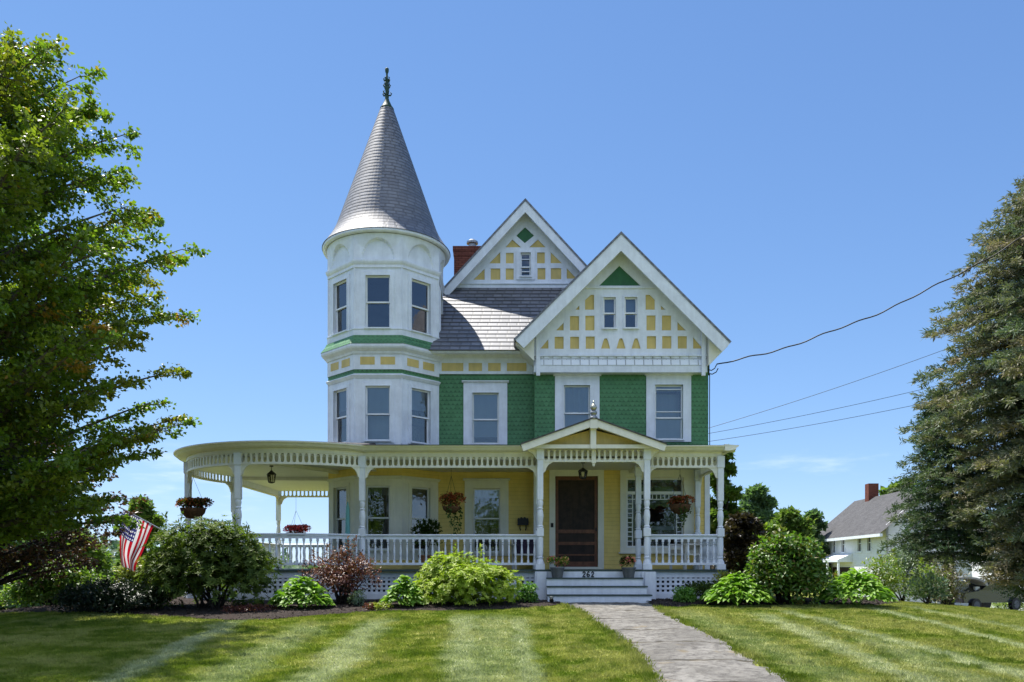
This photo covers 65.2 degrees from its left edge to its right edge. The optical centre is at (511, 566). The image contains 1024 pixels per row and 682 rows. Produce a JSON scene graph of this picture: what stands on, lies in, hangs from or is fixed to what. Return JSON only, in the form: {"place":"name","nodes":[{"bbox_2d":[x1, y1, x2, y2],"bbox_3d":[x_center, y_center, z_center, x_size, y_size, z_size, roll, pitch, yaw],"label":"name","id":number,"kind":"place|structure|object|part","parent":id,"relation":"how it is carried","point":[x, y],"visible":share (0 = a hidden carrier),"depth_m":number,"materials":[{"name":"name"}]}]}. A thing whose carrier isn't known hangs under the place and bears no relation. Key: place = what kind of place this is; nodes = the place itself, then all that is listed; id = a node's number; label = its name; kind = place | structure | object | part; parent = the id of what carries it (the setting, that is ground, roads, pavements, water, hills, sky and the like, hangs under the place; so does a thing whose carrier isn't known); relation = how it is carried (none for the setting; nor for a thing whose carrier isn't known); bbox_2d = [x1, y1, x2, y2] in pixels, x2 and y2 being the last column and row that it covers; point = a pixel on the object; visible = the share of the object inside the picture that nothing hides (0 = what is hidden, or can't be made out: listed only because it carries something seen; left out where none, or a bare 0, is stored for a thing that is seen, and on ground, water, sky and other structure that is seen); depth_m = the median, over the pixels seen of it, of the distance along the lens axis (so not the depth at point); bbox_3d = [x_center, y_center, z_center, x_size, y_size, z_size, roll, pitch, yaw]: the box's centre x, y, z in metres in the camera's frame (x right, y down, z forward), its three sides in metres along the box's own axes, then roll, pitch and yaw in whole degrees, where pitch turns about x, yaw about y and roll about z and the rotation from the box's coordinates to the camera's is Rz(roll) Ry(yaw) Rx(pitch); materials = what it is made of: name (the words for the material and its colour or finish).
{"place":"outdoors","nodes":[
{"label":"outdoors","id":0,"kind":"place"},
{"bbox_2d":[0,592,1023,681],"bbox_3d":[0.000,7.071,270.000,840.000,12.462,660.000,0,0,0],"label":"ground","id":1,"kind":"structure","parent":0,"point":[495,645],"depth_m":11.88,"materials":[{"name":"green plant"}]},
{"bbox_2d":[0,531,46,610],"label":"leafy tree","id":2,"kind":"object","parent":1,"relation":"on","point":[10,606],"visible":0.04,"depth_m":39.13,"materials":[{"name":"green plant"}]},
{"bbox_2d":[0,555,116,606],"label":"garden shrub","id":3,"kind":"object","parent":1,"relation":"on","point":[24,591],"visible":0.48,"depth_m":19.00,"materials":[{"name":"green plant"}]},
{"bbox_2d":[0,424,152,589],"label":"red leaf tree","id":4,"kind":"object","parent":1,"relation":"on","point":[11,556],"visible":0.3,"depth_m":16.46,"materials":[{"name":"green plant"}]},
{"bbox_2d":[43,522,117,604],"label":"leafy tree","id":5,"kind":"object","parent":1,"relation":"on","point":[103,554],"visible":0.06,"depth_m":43.99,"materials":[{"name":"green plant"}]},
{"bbox_2d":[0,20,211,548],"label":"maple tree","id":6,"kind":"object","parent":1,"relation":"on","point":[35,139],"visible":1,"depth_m":12.83,"materials":[{"name":"green plant"}]},
{"bbox_2d":[113,560,151,586],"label":"garden shrub","id":7,"kind":"object","parent":1,"relation":"on","point":[128,572],"visible":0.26,"depth_m":20.28,"materials":[{"name":"green plant"}]},
{"bbox_2d":[110,494,168,596],"bbox_3d":[-16.522,-0.323,36.101,3.349,5.858,2.957,0,0,0],"label":"leafy tree","id":8,"kind":"object","parent":1,"relation":"on","point":[150,515],"visible":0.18,"depth_m":35.66,"materials":[{"name":"green plant"}]},
{"bbox_2d":[159,532,183,595],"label":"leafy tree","id":9,"kind":"object","parent":1,"relation":"on","point":[174,538],"visible":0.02,"depth_m":59.49,"materials":[{"name":"green plant"}]},
{"bbox_2d":[1,596,560,619],"bbox_3d":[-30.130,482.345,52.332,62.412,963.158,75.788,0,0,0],"label":"mulch bed","id":10,"kind":"object","parent":1,"relation":"on","point":[224,615],"visible":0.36,"depth_m":16.21,"materials":[{"name":"brown wood"}]},
{"bbox_2d":[49,573,177,613],"bbox_3d":[-7.868,0.542,15.891,2.608,0.833,1.731,0,0,0],"label":"yew shrub","id":11,"kind":"object","parent":10,"relation":"on","point":[99,595],"visible":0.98,"depth_m":15.52,"materials":[{"name":"green plant"}]},
{"bbox_2d":[133,511,284,608],"bbox_3d":[-6.221,-0.101,16.310,3.194,2.098,2.518,0,0,0],"label":"rhododendron","id":12,"kind":"object","parent":10,"relation":"on","point":[216,564],"visible":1,"depth_m":15.81,"materials":[{"name":"green plant"}]},
{"bbox_2d":[221,603,274,612],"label":"ground cover plant","id":13,"kind":"object","parent":10,"relation":"on","point":[242,608],"visible":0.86,"depth_m":15.46,"materials":[{"name":"green plant"}]},
{"bbox_2d":[347,589,366,605],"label":"lavender plant","id":14,"kind":"object","parent":10,"relation":"on","point":[358,600],"visible":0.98,"depth_m":16.65,"materials":[{"name":"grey plant"}]},
{"bbox_2d":[362,602,376,609],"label":"ground cover plant","id":15,"kind":"object","parent":10,"relation":"on","point":[372,605],"visible":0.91,"depth_m":16.16,"materials":[{"name":"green plant"}]},
{"bbox_2d":[369,601,393,609],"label":"ground cover plant","id":16,"kind":"object","parent":10,"relation":"on","point":[380,605],"visible":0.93,"depth_m":16.18,"materials":[{"name":"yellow plant"}]},
{"bbox_2d":[1,596,899,619],"bbox_3d":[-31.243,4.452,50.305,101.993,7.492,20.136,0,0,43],"label":"mulch chips","id":17,"kind":"object","parent":10,"relation":"on","point":[722,601],"visible":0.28,"depth_m":17.24,"materials":[{"name":"brown wood"}]},
{"bbox_2d":[402,542,523,605],"bbox_3d":[-1.040,0.193,17.202,2.644,1.432,2.113,0,0,0],"label":"hydrangea bush","id":18,"kind":"object","parent":10,"relation":"on","point":[464,580],"visible":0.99,"depth_m":16.78,"materials":[{"name":"green plant"}]},
{"bbox_2d":[514,581,538,602],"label":"boxwood","id":19,"kind":"object","parent":10,"relation":"on","point":[527,595],"visible":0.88,"depth_m":17.48,"materials":[{"name":"green plant"}]},
{"bbox_2d":[268,575,335,608],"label":"hosta","id":20,"kind":"object","parent":1,"relation":"on","point":[293,592],"visible":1,"depth_m":16.00,"materials":[{"name":"green plant"}]},
{"bbox_2d":[298,535,381,603],"bbox_3d":[-3.656,0.117,17.181,1.732,1.572,1.527,0,0,-31],"label":"barberry bush","id":21,"kind":"object","parent":1,"relation":"on","point":[350,572],"visible":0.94,"depth_m":17.04,"materials":[{"name":"red plant"}]},
{"bbox_2d":[60,536,737,568],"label":"distant woods","id":22,"kind":"object","parent":1,"relation":"on","point":[113,548],"visible":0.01,"depth_m":212.59,"materials":[{"name":"green plant"}]},
{"bbox_2d":[380,574,427,605],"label":"hosta","id":23,"kind":"object","parent":1,"relation":"on","point":[403,587],"visible":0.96,"depth_m":16.56,"materials":[{"name":"green plant"}]},
{"bbox_2d":[173,67,738,602],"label":"victorian house","id":24,"kind":"structure","parent":1,"relation":"on","point":[527,361],"depth_m":21.30,"materials":[{"name":"green"}]},
{"bbox_2d":[118,505,177,570],"bbox_3d":[-8.753,-0.652,19.377,1.535,1.558,0.320,0,0,-43],"label":"flag","id":25,"kind":"object","parent":24,"relation":"attached to","point":[131,550],"visible":0.83,"depth_m":19.11,"materials":[{"name":"multicoloured fabric"}]},
{"bbox_2d":[175,478,214,518],"bbox_3d":[-7.720,-1.750,19.378,0.810,1.200,0.872,0,0,24],"label":"hanging basket","id":26,"kind":"object","parent":24,"relation":"hanging from","point":[197,509],"visible":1,"depth_m":19.22,"materials":[{"name":"brown wicker"}]},
{"bbox_2d":[267,465,275,482],"bbox_3d":[-6.134,-2.343,20.400,0.250,0.455,0.217,0,0,0],"label":"porch lantern","id":27,"kind":"object","parent":24,"relation":"hanging from","point":[270,473],"visible":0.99,"depth_m":20.37,"materials":[{"name":"black metal"}]},
{"bbox_2d":[283,511,310,532],"bbox_3d":[-7.296,-1.687,26.962,0.875,1.426,0.945,0,0,24],"label":"hanging basket","id":28,"kind":"object","parent":24,"relation":"hanging from","point":[295,528],"visible":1,"depth_m":26.80,"materials":[{"name":"red metal"}]},
{"bbox_2d":[331,274,349,335],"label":"window","id":29,"kind":"structure","parent":24,"relation":"in","point":[343,312],"depth_m":21.56,"materials":[{"name":"white paint"}]},
{"bbox_2d":[332,383,349,441],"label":"window","id":30,"kind":"structure","parent":24,"relation":"in","point":[344,395],"depth_m":21.55,"materials":[{"name":"white paint"}]},
{"bbox_2d":[332,483,349,552],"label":"window","id":31,"kind":"structure","parent":24,"relation":"in","point":[345,491],"depth_m":21.57,"materials":[{"name":"beige paint"}]},
{"bbox_2d":[345,502,349,553],"bbox_3d":[-4.148,-0.777,20.200,0.340,1.706,0.331,0,0,0],"label":"garden parasol","id":32,"kind":"object","parent":24,"relation":"on","point":[347,527],"visible":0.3,"depth_m":20.16,"materials":[{"name":"teal fabric"}]},
{"bbox_2d":[362,271,393,328],"bbox_3d":[-3.500,-6.921,21.210,0.840,1.545,0.780,0,0,0],"label":"window","id":33,"kind":"structure","parent":24,"relation":"in","point":[377,286],"depth_m":21.26,"materials":[{"name":"glass"}]},
{"bbox_2d":[362,382,393,442],"bbox_3d":[-3.500,-4.019,21.210,0.840,1.581,0.780,0,0,0],"label":"window","id":34,"kind":"structure","parent":24,"relation":"in","point":[377,397],"depth_m":21.04,"materials":[{"name":"white paint"}]},
{"bbox_2d":[364,482,392,551],"bbox_3d":[-3.500,-1.283,21.210,0.800,1.822,0.780,0,0,0],"label":"window","id":35,"kind":"structure","parent":24,"relation":"in","point":[378,510],"depth_m":21.39,"materials":[{"name":"glass"}]},
{"bbox_2d":[408,274,432,335],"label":"window","id":36,"kind":"structure","parent":24,"relation":"in","point":[417,311],"depth_m":21.60,"materials":[{"name":"white paint"}]},
{"bbox_2d":[408,383,432,444],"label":"window","id":37,"kind":"structure","parent":24,"relation":"in","point":[417,420],"depth_m":21.54,"materials":[{"name":"white paint"}]},
{"bbox_2d":[408,483,432,552],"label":"window","id":38,"kind":"structure","parent":24,"relation":"in","point":[416,495],"depth_m":21.55,"materials":[{"name":"beige paint"}]},
{"bbox_2d":[411,518,443,568],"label":"potted plant","id":39,"kind":"object","parent":24,"relation":"on","point":[423,527],"visible":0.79,"depth_m":20.20,"materials":[{"name":"green plant"}]},
{"bbox_2d":[439,286,442,331],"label":"window","id":40,"kind":"structure","parent":24,"relation":"in","point":[440,294],"depth_m":22.05,"materials":[{"name":"white paint"}]},
{"bbox_2d":[439,476,465,533],"bbox_3d":[-1.457,-1.652,19.601,0.682,1.835,0.705,0,0,0],"label":"hanging basket","id":41,"kind":"object","parent":24,"relation":"hanging from","point":[451,498],"visible":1,"depth_m":19.51,"materials":[{"name":"green metal"}]},
{"bbox_2d":[462,380,508,444],"bbox_3d":[-0.724,-4.188,22.100,1.282,1.761,0.800,0,0,0],"label":"window","id":42,"kind":"structure","parent":24,"relation":"in","point":[484,401],"depth_m":21.76,"materials":[{"name":"white paint"}]},
{"bbox_2d":[463,478,509,555],"bbox_3d":[-0.690,-1.347,22.100,1.281,2.119,0.800,0,0,0],"label":"window","id":43,"kind":"structure","parent":24,"relation":"in","point":[486,510],"depth_m":21.76,"materials":[{"name":"beige paint"}]},
{"bbox_2d":[517,517,528,530],"bbox_3d":[0.298,-1.154,21.715,0.300,0.375,0.150,0,0,0],"label":"mailbox","id":44,"kind":"object","parent":24,"relation":"attached to","point":[523,521],"visible":1,"depth_m":21.68,"materials":[{"name":"black metal"}]},
{"bbox_2d":[510,539,535,568],"bbox_3d":[0.333,-0.384,20.910,0.690,0.920,0.620,0,0,-8],"label":"porch chair","id":45,"kind":"object","parent":24,"relation":"on","point":[524,545],"visible":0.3,"depth_m":21.01,"materials":[{"name":"white wood"}]},
{"bbox_2d":[516,250,534,279],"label":"window","id":46,"kind":"structure","parent":24,"relation":"in","point":[525,259],"depth_m":23.92,"materials":[{"name":"white paint"}]},
{"bbox_2d":[546,555,569,577],"bbox_3d":[1.064,-0.007,18.598,0.577,0.538,0.422,0,0,0],"label":"flower planter","id":47,"kind":"object","parent":24,"relation":"on","point":[557,572],"visible":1,"depth_m":18.50,"materials":[{"name":"grey stone"}]},
{"bbox_2d":[555,476,596,566],"bbox_3d":[1.726,-1.198,21.417,1.121,2.425,0.106,0,0,0],"label":"door","id":48,"kind":"structure","parent":24,"relation":"in","point":[575,497],"depth_m":21.45,"materials":[{"name":"brown wood"}]},
{"bbox_2d":[553,374,600,430],"bbox_3d":[1.743,-4.234,21.700,1.279,1.854,0.800,0,0,0],"label":"window","id":49,"kind":"structure","parent":24,"relation":"in","point":[575,394],"depth_m":21.36,"materials":[{"name":"white paint"}]},
{"bbox_2d":[578,462,587,478],"bbox_3d":[1.747,-2.358,19.700,0.250,0.423,0.217,0,0,0],"label":"porch lantern","id":50,"kind":"object","parent":24,"relation":"hanging from","point":[585,471],"visible":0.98,"depth_m":19.69,"materials":[{"name":"black metal"}]},
{"bbox_2d":[601,295,617,328],"bbox_3d":[2.578,-6.716,21.488,0.435,0.898,0.775,0,0,0],"label":"window","id":51,"kind":"structure","parent":24,"relation":"in","point":[607,301],"depth_m":21.21,"materials":[{"name":"white paint"}]},
{"bbox_2d":[619,555,635,577],"bbox_3d":[2.672,-0.004,18.571,0.430,0.533,0.487,0,0,0],"label":"flower planter","id":52,"kind":"object","parent":24,"relation":"on","point":[628,572],"visible":1,"depth_m":18.46,"materials":[{"name":"grey stone"}]},
{"bbox_2d":[622,295,638,328],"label":"window","id":53,"kind":"structure","parent":24,"relation":"in","point":[630,306],"depth_m":21.21,"materials":[{"name":"white paint"}]},
{"bbox_2d":[619,470,693,553],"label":"window","id":54,"kind":"structure","parent":24,"relation":"in","point":[663,483],"depth_m":21.45,"materials":[{"name":"beige paint"}]},
{"bbox_2d":[644,374,692,441],"bbox_3d":[4.187,-4.251,21.700,1.287,1.850,0.800,0,0,0],"label":"window","id":55,"kind":"structure","parent":24,"relation":"in","point":[663,391],"depth_m":21.36,"materials":[{"name":"white paint"}]},
{"bbox_2d":[667,475,694,530],"bbox_3d":[4.156,-1.728,19.672,0.676,1.683,0.750,0,0,23],"label":"hanging basket","id":56,"kind":"object","parent":24,"relation":"hanging from","point":[683,507],"visible":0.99,"depth_m":19.55,"materials":[{"name":"metal"}]},
{"bbox_2d":[668,539,700,568],"bbox_3d":[4.415,-0.374,20.406,0.620,0.900,0.620,0,0,-35],"label":"porch chair","id":57,"kind":"object","parent":24,"relation":"on","point":[691,545],"visible":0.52,"depth_m":20.34,"materials":[{"name":"white wood"}]},
{"bbox_2d":[710,349,944,427],"bbox_3d":[11.110,-6.258,26.500,12.728,3.560,0.016,0,0,23],"label":"overhead wire","id":58,"kind":"object","parent":24,"relation":"attached to","point":[827,390],"visible":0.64,"depth_m":26.73,"materials":[{"name":"black metal"}]},
{"bbox_2d":[708,382,950,433],"bbox_3d":[12.170,-5.915,28.000,13.968,2.835,0.016,0,0,8],"label":"overhead wire","id":59,"kind":"object","parent":24,"relation":"attached to","point":[823,411],"visible":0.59,"depth_m":28.17,"materials":[{"name":"black metal"}]},
{"bbox_2d":[708,396,955,441],"bbox_3d":[11.816,-5.360,27.500,13.456,2.189,0.016,0,0,13],"label":"overhead wire","id":60,"kind":"object","parent":24,"relation":"attached to","point":[820,423],"visible":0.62,"depth_m":27.75,"materials":[{"name":"black metal"}]},
{"bbox_2d":[717,235,1023,364],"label":"overhead wire","id":61,"kind":"object","parent":24,"relation":"attached to","point":[876,314],"visible":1,"depth_m":20.25,"materials":[{"name":"black metal"}]},
{"bbox_2d":[710,452,744,568],"bbox_3d":[8.635,-1.950,32.953,2.488,6.123,2.216,0,0,0],"label":"leafy tree","id":62,"kind":"object","parent":1,"relation":"on","point":[732,493],"visible":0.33,"depth_m":32.62,"materials":[{"name":"green plant"}]},
{"bbox_2d":[710,510,765,590],"bbox_3d":[8.314,-0.448,29.059,2.481,3.156,1.901,0,0,0],"label":"plum tree","id":63,"kind":"object","parent":1,"relation":"on","point":[741,529],"visible":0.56,"depth_m":28.63,"materials":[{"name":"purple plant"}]},
{"bbox_2d":[738,482,778,564],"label":"leafy tree","id":64,"kind":"object","parent":1,"relation":"on","point":[759,502],"visible":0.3,"depth_m":46.38,"materials":[{"name":"green plant"}]},
{"bbox_2d":[748,519,788,546],"bbox_3d":[11.528,-0.435,36.146,2.280,3.421,2.485,0,0,0],"label":"leafy tree","id":65,"kind":"object","parent":1,"relation":"on","point":[770,527],"visible":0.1,"depth_m":35.62,"materials":[{"name":"green plant"}]},
{"bbox_2d":[649,597,889,606],"bbox_3d":[6.926,1.308,19.308,8.553,1.085,3.903,0,0,-12],"label":"mulch bed","id":66,"kind":"object","parent":1,"relation":"on","point":[681,604],"visible":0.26,"depth_m":17.53,"materials":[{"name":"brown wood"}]},
{"bbox_2d":[671,586,697,601],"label":"boxwood","id":67,"kind":"object","parent":66,"relation":"on","point":[681,594],"visible":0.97,"depth_m":17.57,"materials":[{"name":"green plant"}]},
{"bbox_2d":[681,579,720,599],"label":"yew shrub","id":68,"kind":"object","parent":66,"relation":"on","point":[700,587],"visible":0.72,"depth_m":18.12,"materials":[{"name":"green plant"}]},
{"bbox_2d":[712,569,739,599],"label":"azalea","id":69,"kind":"object","parent":66,"relation":"on","point":[724,573],"visible":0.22,"depth_m":18.34,"materials":[{"name":"green plant"}]},
{"bbox_2d":[699,571,777,605],"bbox_3d":[4.859,0.489,17.190,1.658,0.790,1.482,0,0,0],"label":"hosta","id":70,"kind":"object","parent":66,"relation":"on","point":[736,583],"visible":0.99,"depth_m":16.97,"materials":[{"name":"green plant"}]},
{"bbox_2d":[741,525,836,604],"bbox_3d":[6.036,-0.003,17.620,2.069,1.786,2.008,0,0,0],"label":"lilac bush","id":71,"kind":"object","parent":66,"relation":"on","point":[783,566],"visible":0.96,"depth_m":17.12,"materials":[{"name":"green plant"}]},
{"bbox_2d":[792,597,804,604],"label":"ground cover plant","id":72,"kind":"object","parent":66,"relation":"on","point":[800,601],"visible":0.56,"depth_m":17.36,"materials":[{"name":"green plant"}]},
{"bbox_2d":[772,505,822,590],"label":"leafy tree","id":73,"kind":"object","parent":1,"relation":"on","point":[791,518],"visible":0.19,"depth_m":41.41,"materials":[{"name":"green plant"}]},
{"bbox_2d":[803,507,831,593],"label":"leafy tree","id":74,"kind":"object","parent":1,"relation":"on","point":[813,514],"visible":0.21,"depth_m":74.46,"materials":[{"name":"green plant"}]},
{"bbox_2d":[815,570,883,593],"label":"garden shrub","id":75,"kind":"object","parent":1,"relation":"on","point":[836,571],"visible":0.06,"depth_m":27.96,"materials":[{"name":"green plant"}]},
{"bbox_2d":[818,568,897,605],"bbox_3d":[7.442,0.463,17.314,1.689,0.868,1.521,0,0,0],"label":"hosta","id":76,"kind":"object","parent":1,"relation":"on","point":[872,588],"visible":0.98,"depth_m":17.07,"materials":[{"name":"green plant"}]},
{"bbox_2d":[859,548,909,599],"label":"garden shrub","id":77,"kind":"object","parent":1,"relation":"on","point":[886,577],"visible":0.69,"depth_m":24.87,"materials":[{"name":"green plant"}]},
{"bbox_2d":[879,480,914,494],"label":"leafy tree","id":78,"kind":"object","parent":1,"relation":"on","point":[883,490],"visible":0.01,"depth_m":99.87,"materials":[{"name":"green plant"}]},
{"bbox_2d":[870,548,927,600],"bbox_3d":[13.070,0.301,26.981,1.912,1.859,2.100,0,0,33],"label":"lilac bush","id":79,"kind":"object","parent":1,"relation":"on","point":[900,597],"visible":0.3,"depth_m":26.83,"materials":[{"name":"green plant"}]},
{"bbox_2d":[819,483,1022,610],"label":"farmhouse","id":80,"kind":"object","parent":1,"relation":"on","point":[855,532],"visible":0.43,"depth_m":68.40,"materials":[{"name":"wood"}]},
{"bbox_2d":[831,541,835,553],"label":"window","id":81,"kind":"structure","parent":80,"relation":"in","point":[834,545],"depth_m":73.88,"materials":[{"name":"white paint"}]},
{"bbox_2d":[833,567,849,593],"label":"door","id":82,"kind":"structure","parent":80,"relation":"in","point":[842,569],"depth_m":71.49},
{"bbox_2d":[841,540,845,553],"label":"window","id":83,"kind":"structure","parent":80,"relation":"in","point":[843,552],"depth_m":71.57,"materials":[{"name":"white paint"}]},
{"bbox_2d":[857,535,861,552],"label":"window","id":84,"kind":"structure","parent":80,"relation":"in","point":[860,540],"depth_m":67.57,"materials":[{"name":"white paint"}]},
{"bbox_2d":[866,534,871,552],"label":"window","id":85,"kind":"structure","parent":80,"relation":"in","point":[870,539],"depth_m":65.63,"materials":[{"name":"white paint"}]},
{"bbox_2d":[903,568,951,603],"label":"juniper shrub","id":86,"kind":"object","parent":1,"relation":"on","point":[930,589],"visible":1,"depth_m":21.84,"materials":[{"name":"green plant"}]},
{"bbox_2d":[903,557,955,602],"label":"garden shrub","id":87,"kind":"object","parent":1,"relation":"on","point":[925,572],"visible":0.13,"depth_m":25.03,"materials":[{"name":"green plant"}]},
{"bbox_2d":[871,387,1008,604],"bbox_3d":[15.084,-2.368,27.580,5.298,7.613,4.672,0,0,0],"label":"spruce tree","id":88,"kind":"object","parent":1,"relation":"on","point":[931,529],"visible":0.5,"depth_m":27.02,"materials":[{"name":"green plant"}]},
{"bbox_2d":[920,558,970,604],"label":"garden shrub","id":89,"kind":"object","parent":1,"relation":"on","point":[952,570],"visible":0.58,"depth_m":23.40,"materials":[{"name":"green plant"}]},
{"bbox_2d":[896,175,1023,587],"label":"hemlock tree","id":90,"kind":"object","parent":1,"relation":"on","point":[999,400],"visible":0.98,"depth_m":24.12,"materials":[{"name":"green plant"}]},
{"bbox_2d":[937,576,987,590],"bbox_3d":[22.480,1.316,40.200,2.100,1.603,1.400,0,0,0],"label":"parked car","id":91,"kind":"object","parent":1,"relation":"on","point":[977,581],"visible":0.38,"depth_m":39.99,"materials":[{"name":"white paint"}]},
{"bbox_2d":[985,538,1023,608],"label":"garden shrub","id":92,"kind":"object","parent":1,"relation":"on","point":[1017,590],"visible":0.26,"depth_m":25.22,"materials":[{"name":"green plant"}]},
{"bbox_2d":[991,602,1023,610],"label":"garden shrub","id":93,"kind":"object","parent":1,"relation":"on","point":[1003,607],"visible":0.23,"depth_m":49.71,"materials":[{"name":"green plant"}]},
{"bbox_2d":[0,0,1023,565],"label":"sky","id":94,"kind":"structure","parent":0,"point":[800,171],"materials":[{"name":"blue"}]},
{"bbox_2d":[564,602,784,681],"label":"path","id":95,"kind":"structure","parent":0,"point":[677,651],"depth_m":10.85,"materials":[{"name":"concrete"}]},
{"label":"driveway","id":96,"kind":"structure","parent":0,"visible":0},
{"bbox_2d":[933,580,1023,609],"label":"parked car","id":97,"kind":"object","parent":96,"relation":"on","point":[984,596],"visible":0.56,"depth_m":40.15,"materials":[{"name":"grey paint"}]},
{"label":"side window","id":98,"kind":"part","parent":97,"relation":"part of","materials":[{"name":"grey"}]}
]}

